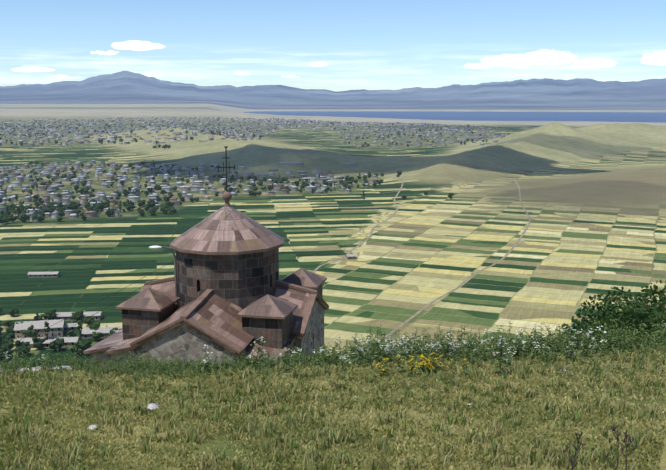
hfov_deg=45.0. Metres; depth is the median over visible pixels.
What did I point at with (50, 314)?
tree
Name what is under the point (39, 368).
rocks
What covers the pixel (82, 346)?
tree
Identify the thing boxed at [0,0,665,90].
sky
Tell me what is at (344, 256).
dirt road
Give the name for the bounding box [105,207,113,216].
tree
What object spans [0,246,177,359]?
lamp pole
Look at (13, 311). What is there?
tree
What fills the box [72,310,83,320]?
tree
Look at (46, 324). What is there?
tree
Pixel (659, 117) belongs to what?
lake water
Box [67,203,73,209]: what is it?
tree
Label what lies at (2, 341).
tree
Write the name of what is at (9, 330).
tree
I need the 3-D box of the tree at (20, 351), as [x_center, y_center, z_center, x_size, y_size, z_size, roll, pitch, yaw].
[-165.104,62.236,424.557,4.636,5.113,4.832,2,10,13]
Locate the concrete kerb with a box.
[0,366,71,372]
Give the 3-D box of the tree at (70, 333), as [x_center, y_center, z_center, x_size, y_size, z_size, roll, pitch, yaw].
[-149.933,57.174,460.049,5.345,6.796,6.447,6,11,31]
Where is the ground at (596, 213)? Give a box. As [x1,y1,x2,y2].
[0,71,665,469]
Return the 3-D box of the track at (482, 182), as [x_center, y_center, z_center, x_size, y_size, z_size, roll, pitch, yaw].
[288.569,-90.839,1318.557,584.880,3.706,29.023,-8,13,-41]
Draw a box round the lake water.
[244,111,665,122]
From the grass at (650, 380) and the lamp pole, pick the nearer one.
the grass at (650, 380)
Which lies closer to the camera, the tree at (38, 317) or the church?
the church
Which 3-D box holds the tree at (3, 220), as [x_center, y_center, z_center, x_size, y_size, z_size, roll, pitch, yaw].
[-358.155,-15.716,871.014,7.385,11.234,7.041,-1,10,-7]
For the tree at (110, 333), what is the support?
on the ground at (596, 213)
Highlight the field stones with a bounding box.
[88,369,568,429]
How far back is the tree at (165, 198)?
1054.85 m
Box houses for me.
[0,116,508,221]
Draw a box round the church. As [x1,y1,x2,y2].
[83,146,328,369]
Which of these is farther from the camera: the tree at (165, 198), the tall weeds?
the tree at (165, 198)
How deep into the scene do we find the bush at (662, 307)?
52.55 m
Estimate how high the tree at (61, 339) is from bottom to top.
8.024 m
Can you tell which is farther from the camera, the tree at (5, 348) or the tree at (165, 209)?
the tree at (165, 209)
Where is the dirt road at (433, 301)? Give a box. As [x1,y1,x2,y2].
[380,179,530,340]
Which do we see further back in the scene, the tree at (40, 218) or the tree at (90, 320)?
the tree at (40, 218)
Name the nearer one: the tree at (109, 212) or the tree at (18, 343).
the tree at (18, 343)
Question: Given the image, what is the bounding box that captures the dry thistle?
[563,425,636,469]
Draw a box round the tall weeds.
[0,316,665,405]
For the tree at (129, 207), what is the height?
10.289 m
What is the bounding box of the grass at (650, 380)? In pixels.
[0,343,665,469]
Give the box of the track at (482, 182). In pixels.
[378,168,595,193]
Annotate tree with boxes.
[0,215,5,224]
[0,334,9,345]
[0,345,8,359]
[0,349,13,359]
[2,320,13,327]
[4,339,13,348]
[5,326,14,337]
[8,213,16,222]
[9,306,19,315]
[14,340,29,353]
[15,344,30,353]
[16,349,23,356]
[20,213,29,222]
[21,325,37,337]
[32,337,44,349]
[33,313,42,320]
[37,216,44,221]
[44,321,49,339]
[45,308,56,319]
[47,205,55,212]
[49,339,62,350]
[50,337,63,347]
[58,209,64,216]
[65,330,76,336]
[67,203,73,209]
[70,340,87,355]
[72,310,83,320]
[77,320,83,339]
[80,180,86,185]
[83,316,94,324]
[84,339,91,349]
[88,322,100,330]
[91,332,103,340]
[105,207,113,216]
[105,329,115,337]
[122,190,129,196]
[126,204,131,209]
[138,209,144,215]
[143,203,149,210]
[149,209,155,214]
[162,205,169,214]
[163,196,169,200]
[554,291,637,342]
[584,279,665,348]
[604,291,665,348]
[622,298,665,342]
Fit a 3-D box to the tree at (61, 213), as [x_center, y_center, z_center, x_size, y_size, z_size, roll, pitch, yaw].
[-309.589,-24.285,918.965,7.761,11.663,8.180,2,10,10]
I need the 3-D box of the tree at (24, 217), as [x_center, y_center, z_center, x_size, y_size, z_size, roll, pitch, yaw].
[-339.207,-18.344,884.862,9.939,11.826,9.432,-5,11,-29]
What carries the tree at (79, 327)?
on the ground at (596, 213)
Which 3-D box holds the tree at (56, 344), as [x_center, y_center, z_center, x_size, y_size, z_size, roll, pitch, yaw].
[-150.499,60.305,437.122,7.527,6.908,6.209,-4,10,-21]
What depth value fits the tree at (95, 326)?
466.54 m
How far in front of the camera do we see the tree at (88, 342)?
435.19 m
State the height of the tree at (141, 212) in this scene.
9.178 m
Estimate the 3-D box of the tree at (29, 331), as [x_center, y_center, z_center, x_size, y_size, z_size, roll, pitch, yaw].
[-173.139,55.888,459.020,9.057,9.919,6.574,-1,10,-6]
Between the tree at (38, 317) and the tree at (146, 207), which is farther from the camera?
the tree at (146, 207)
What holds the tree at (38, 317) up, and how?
on the ground at (596, 213)
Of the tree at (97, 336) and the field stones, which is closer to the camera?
the field stones
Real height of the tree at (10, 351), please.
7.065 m
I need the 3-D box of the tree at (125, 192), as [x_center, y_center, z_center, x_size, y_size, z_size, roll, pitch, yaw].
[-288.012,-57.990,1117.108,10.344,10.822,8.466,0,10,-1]
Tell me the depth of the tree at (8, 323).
481.65 m
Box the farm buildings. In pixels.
[13,253,356,347]
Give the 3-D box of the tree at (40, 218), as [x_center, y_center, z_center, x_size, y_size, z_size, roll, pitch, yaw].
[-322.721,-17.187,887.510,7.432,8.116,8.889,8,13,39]
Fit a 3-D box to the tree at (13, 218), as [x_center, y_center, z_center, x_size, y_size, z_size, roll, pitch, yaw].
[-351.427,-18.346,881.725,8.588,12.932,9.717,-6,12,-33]
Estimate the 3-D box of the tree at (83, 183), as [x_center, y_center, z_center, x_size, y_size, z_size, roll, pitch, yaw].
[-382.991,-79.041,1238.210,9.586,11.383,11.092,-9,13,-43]
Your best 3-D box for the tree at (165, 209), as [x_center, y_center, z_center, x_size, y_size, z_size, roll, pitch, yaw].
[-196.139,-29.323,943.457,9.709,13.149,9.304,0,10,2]
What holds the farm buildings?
on the ground at (596, 213)
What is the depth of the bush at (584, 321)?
61.48 m
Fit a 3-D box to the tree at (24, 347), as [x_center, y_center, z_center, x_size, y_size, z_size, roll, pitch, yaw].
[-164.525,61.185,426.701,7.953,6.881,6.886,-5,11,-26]
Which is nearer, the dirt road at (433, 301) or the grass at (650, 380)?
the grass at (650, 380)
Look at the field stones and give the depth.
11.26 m
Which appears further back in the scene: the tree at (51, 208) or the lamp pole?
the tree at (51, 208)
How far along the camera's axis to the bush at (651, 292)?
57.31 m
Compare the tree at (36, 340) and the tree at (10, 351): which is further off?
the tree at (36, 340)
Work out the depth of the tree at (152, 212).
934.46 m
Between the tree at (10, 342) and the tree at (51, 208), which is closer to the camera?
the tree at (10, 342)

